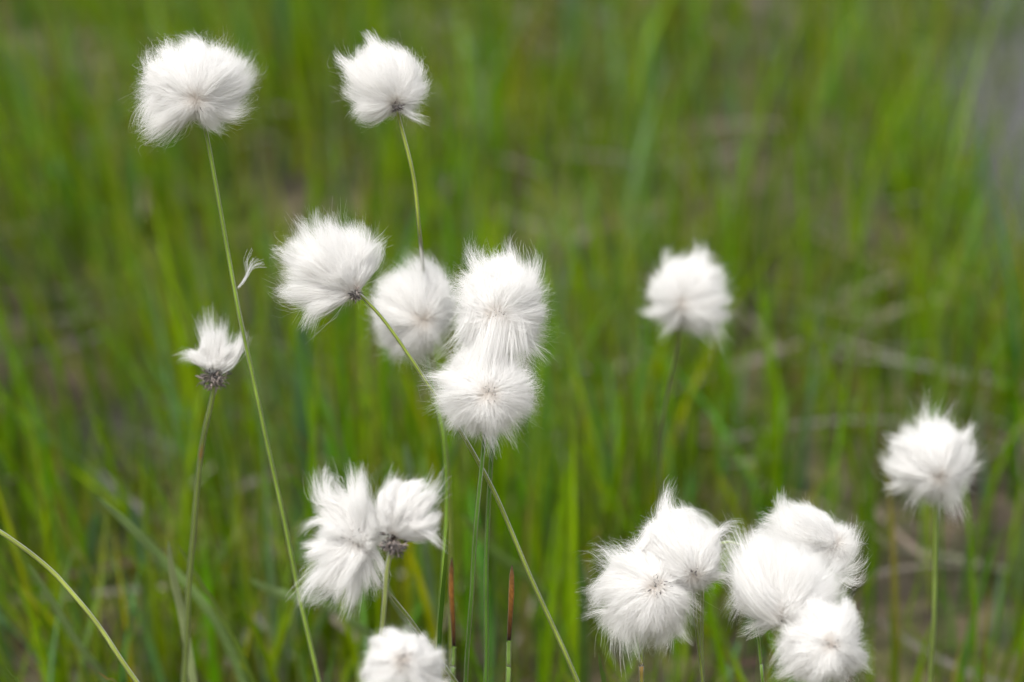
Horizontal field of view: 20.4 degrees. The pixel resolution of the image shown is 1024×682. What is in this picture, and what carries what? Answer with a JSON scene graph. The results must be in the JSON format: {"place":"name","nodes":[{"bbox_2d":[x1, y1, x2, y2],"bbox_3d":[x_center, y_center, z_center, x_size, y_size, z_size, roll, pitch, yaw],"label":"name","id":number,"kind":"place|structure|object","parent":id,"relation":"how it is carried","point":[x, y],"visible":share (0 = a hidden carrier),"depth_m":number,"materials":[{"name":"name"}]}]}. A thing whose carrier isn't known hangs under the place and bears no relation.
{"place":"outdoors","nodes":[
{"label":"outdoors","id":0,"kind":"place"},
{"bbox_2d":[0,0,1023,681],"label":"ground","id":1,"kind":"structure","parent":0,"point":[1004,512],"depth_m":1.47,"materials":[{"name":"green plant"}]},
{"bbox_2d":[6,668,18,681],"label":"grass blade","id":2,"kind":"object","parent":1,"relation":"on","point":[16,678],"depth_m":0.83,"materials":[{"name":"green plant"}]},
{"bbox_2d":[0,244,80,319],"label":"grass blade","id":3,"kind":"object","parent":1,"relation":"on","point":[15,260],"depth_m":1.46,"materials":[{"name":"green plant"}]},
{"bbox_2d":[35,204,92,300],"bbox_3d":[-0.222,-0.013,1.513,0.010,0.152,0.085,15,26,33],"label":"grass blade","id":4,"kind":"object","parent":1,"relation":"on","point":[72,271],"depth_m":1.48,"materials":[{"name":"green plant"}]},
{"bbox_2d":[29,563,108,681],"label":"grass blade","id":5,"kind":"object","parent":1,"relation":"on","point":[84,651],"depth_m":0.91,"materials":[{"name":"green plant"}]},
{"bbox_2d":[0,529,139,681],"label":"arching stem","id":6,"kind":"object","parent":1,"relation":"on","point":[70,591],"visible":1,"depth_m":0.80,"materials":[{"name":"green plant"}]},
{"bbox_2d":[52,409,90,520],"bbox_3d":[-0.189,0.071,1.230,0.008,0.117,0.061,0,22,0],"label":"grass blade","id":7,"kind":"object","parent":1,"relation":"on","point":[60,428],"depth_m":1.21,"materials":[{"name":"green plant"}]},
{"bbox_2d":[72,512,98,638],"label":"grass blade","id":8,"kind":"object","parent":1,"relation":"on","point":[92,537],"depth_m":1.10,"materials":[{"name":"green plant"}]},
{"bbox_2d":[98,672,116,681],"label":"grass blade","id":9,"kind":"object","parent":1,"relation":"on","point":[111,678],"depth_m":0.83,"materials":[{"name":"green plant"}]},
{"bbox_2d":[129,505,150,674],"bbox_3d":[-0.142,0.098,1.090,0.008,0.100,0.046,0,22,0],"label":"grass blade","id":10,"kind":"object","parent":1,"relation":"on","point":[134,518],"depth_m":1.08,"materials":[{"name":"green plant"}]},
{"bbox_2d":[96,496,246,681],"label":"grass blade","id":11,"kind":"object","parent":1,"relation":"on","point":[147,543],"depth_m":0.94,"materials":[{"name":"green plant"}]},
{"bbox_2d":[167,540,196,681],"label":"grass blade","id":12,"kind":"object","parent":1,"relation":"on","point":[180,608],"depth_m":0.88,"materials":[{"name":"green plant"}]},
{"bbox_2d":[175,305,250,681],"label":"cotton grass","id":13,"kind":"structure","parent":1,"relation":"on","point":[214,358],"depth_m":0.83,"materials":[{"name":"white plant"}]},
{"bbox_2d":[178,545,254,681],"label":"grass blade","id":14,"kind":"object","parent":1,"relation":"on","point":[224,621],"depth_m":0.90,"materials":[{"name":"green plant"}]},
{"bbox_2d":[125,29,320,681],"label":"cotton grass","id":15,"kind":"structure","parent":1,"relation":"on","point":[200,82],"depth_m":0.80,"materials":[{"name":"white plant"}]},
{"bbox_2d":[238,250,262,287],"bbox_3d":[-0.074,-0.021,0.813,0.008,0.011,0.004,0,22,0],"label":"cotton wisp","id":16,"kind":"object","parent":15,"relation":"attached to","point":[246,275],"visible":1,"depth_m":0.81,"materials":[{"name":"white plant"}]},
{"bbox_2d":[273,0,289,105],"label":"grass blade","id":17,"kind":"object","parent":1,"relation":"on","point":[280,17],"depth_m":1.72,"materials":[{"name":"green plant"}]},
{"bbox_2d":[274,345,294,442],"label":"grass blade","id":18,"kind":"object","parent":1,"relation":"on","point":[288,376],"depth_m":1.18,"materials":[{"name":"green plant"}]},
{"bbox_2d":[293,320,311,562],"bbox_3d":[-0.087,0.055,1.180,0.008,0.163,0.064,-4,22,-9],"label":"grass blade","id":19,"kind":"object","parent":1,"relation":"on","point":[302,430],"depth_m":1.16,"materials":[{"name":"green plant"}]},
{"bbox_2d":[250,579,375,644],"bbox_3d":[-0.055,0.131,1.003,0.089,0.136,0.006,-16,27,-35],"label":"grass blade","id":20,"kind":"object","parent":1,"relation":"on","point":[359,626],"depth_m":0.98,"materials":[{"name":"green plant"}]},
{"bbox_2d":[284,462,457,681],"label":"cotton grass","id":21,"kind":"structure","parent":1,"relation":"on","point":[350,539],"depth_m":0.77,"materials":[{"name":"white plant"}]},
{"bbox_2d":[327,29,452,665],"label":"cotton grass","id":22,"kind":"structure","parent":1,"relation":"on","point":[385,81],"depth_m":0.81,"materials":[{"name":"white plant"}]},
{"bbox_2d":[381,572,412,633],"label":"grass blade","id":23,"kind":"object","parent":1,"relation":"on","point":[404,619],"depth_m":0.90,"materials":[{"name":"green plant"}]},
{"bbox_2d":[356,618,453,681],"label":"cotton grass","id":24,"kind":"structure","parent":1,"relation":"on","point":[403,657],"depth_m":0.73,"materials":[{"name":"white plant"}]},
{"bbox_2d":[365,246,460,648],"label":"cotton grass","id":25,"kind":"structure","parent":1,"relation":"on","point":[412,310],"depth_m":0.85,"materials":[{"name":"white plant"}]},
{"bbox_2d":[375,463,450,635],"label":"cotton grass","id":26,"kind":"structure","parent":1,"relation":"on","point":[404,509],"depth_m":0.76,"materials":[{"name":"white plant"}]},
{"bbox_2d":[262,196,579,681],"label":"cotton grass","id":27,"kind":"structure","parent":1,"relation":"on","point":[332,269],"depth_m":0.80,"materials":[{"name":"white plant"}]},
{"bbox_2d":[404,441,442,653],"bbox_3d":[-0.033,0.101,1.049,0.006,0.158,0.043,7,23,17],"label":"grass blade","id":28,"kind":"object","parent":1,"relation":"on","point":[427,564],"depth_m":1.05,"materials":[{"name":"green plant"}]},
{"bbox_2d":[437,521,448,676],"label":"grass blade","id":29,"kind":"object","parent":1,"relation":"on","point":[440,619],"depth_m":0.80,"materials":[{"name":"green plant"}]},
{"bbox_2d":[448,558,455,681],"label":"withered shoot","id":30,"kind":"object","parent":1,"relation":"on","point":[452,611],"visible":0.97,"depth_m":0.83,"materials":[{"name":"brown plant"}]},
{"bbox_2d":[417,303,543,681],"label":"cotton grass","id":31,"kind":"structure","parent":1,"relation":"on","point":[496,403],"depth_m":0.79,"materials":[{"name":"white plant"}]},
{"bbox_2d":[432,233,557,681],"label":"cotton grass","id":32,"kind":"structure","parent":1,"relation":"on","point":[499,304],"depth_m":0.79,"materials":[{"name":"white plant"}]},
{"bbox_2d":[505,565,513,681],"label":"withered shoot","id":33,"kind":"object","parent":1,"relation":"on","point":[509,623],"visible":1,"depth_m":0.81,"materials":[{"name":"brown plant"}]},
{"bbox_2d":[461,512,574,679],"bbox_3d":[0.003,0.110,1.068,0.005,0.126,0.068,20,29,40],"label":"grass blade","id":34,"kind":"object","parent":1,"relation":"on","point":[508,562],"depth_m":1.06,"materials":[{"name":"green plant"}]},
{"bbox_2d":[564,0,579,63],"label":"grass blade","id":35,"kind":"object","parent":1,"relation":"on","point":[574,33],"depth_m":1.81,"materials":[{"name":"green plant"}]},
{"bbox_2d":[549,358,614,557],"bbox_3d":[0.028,0.059,1.112,0.010,0.144,0.080,11,24,25],"label":"grass blade","id":36,"kind":"object","parent":1,"relation":"on","point":[568,425],"depth_m":1.11,"materials":[{"name":"green plant"}]},
{"bbox_2d":[577,550,588,681],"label":"grass blade","id":37,"kind":"object","parent":1,"relation":"on","point":[583,630],"depth_m":1.02,"materials":[{"name":"green plant"}]},
{"bbox_2d":[598,652,606,681],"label":"grass blade","id":38,"kind":"object","parent":1,"relation":"on","point":[603,676],"depth_m":0.83,"materials":[{"name":"green plant"}]},
{"bbox_2d":[576,536,705,681],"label":"cotton grass","id":39,"kind":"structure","parent":1,"relation":"on","point":[639,594],"depth_m":0.78,"materials":[{"name":"white plant"}]},
{"bbox_2d":[630,480,746,681],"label":"cotton grass","id":40,"kind":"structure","parent":1,"relation":"on","point":[680,541],"depth_m":0.79,"materials":[{"name":"white plant"}]},
{"bbox_2d":[677,346,699,402],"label":"grass blade","id":41,"kind":"object","parent":1,"relation":"on","point":[680,352],"depth_m":1.36,"materials":[{"name":"green plant"}]},
{"bbox_2d":[637,241,740,681],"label":"cotton grass","id":42,"kind":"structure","parent":1,"relation":"on","point":[686,293],"depth_m":0.92,"materials":[{"name":"white plant"}]},
{"bbox_2d":[716,358,725,405],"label":"grass blade","id":43,"kind":"object","parent":1,"relation":"on","point":[719,376],"depth_m":1.36,"materials":[{"name":"green plant"}]},
{"bbox_2d":[752,409,767,507],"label":"grass blade","id":44,"kind":"object","parent":1,"relation":"on","point":[758,435],"depth_m":1.22,"materials":[{"name":"green plant"}]},
{"bbox_2d":[711,521,857,681],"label":"cotton grass","id":45,"kind":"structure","parent":1,"relation":"on","point":[773,580],"depth_m":0.78,"materials":[{"name":"white plant"}]},
{"bbox_2d":[700,492,870,681],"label":"cotton grass","id":46,"kind":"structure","parent":1,"relation":"on","point":[819,528],"depth_m":0.81,"materials":[{"name":"white plant"}]},
{"bbox_2d":[767,576,874,681],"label":"cotton grass","id":47,"kind":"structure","parent":1,"relation":"on","point":[820,641],"depth_m":0.76,"materials":[{"name":"white plant"}]},
{"bbox_2d":[812,288,840,324],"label":"grass blade","id":48,"kind":"object","parent":1,"relation":"on","point":[829,296],"depth_m":1.46,"materials":[{"name":"green plant"}]},
{"bbox_2d":[873,390,990,681],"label":"cotton grass","id":49,"kind":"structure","parent":1,"relation":"on","point":[933,462],"depth_m":0.87,"materials":[{"name":"white plant"}]},
{"bbox_2d":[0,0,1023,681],"bbox_3d":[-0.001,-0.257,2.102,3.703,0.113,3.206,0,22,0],"label":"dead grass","id":50,"kind":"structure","parent":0,"point":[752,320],"depth_m":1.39,"materials":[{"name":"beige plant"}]},
{"bbox_2d":[20,0,1023,493],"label":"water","id":51,"kind":"structure","parent":0,"point":[116,416],"depth_m":1.83,"materials":[{"name":"grey liquid"}]}
]}

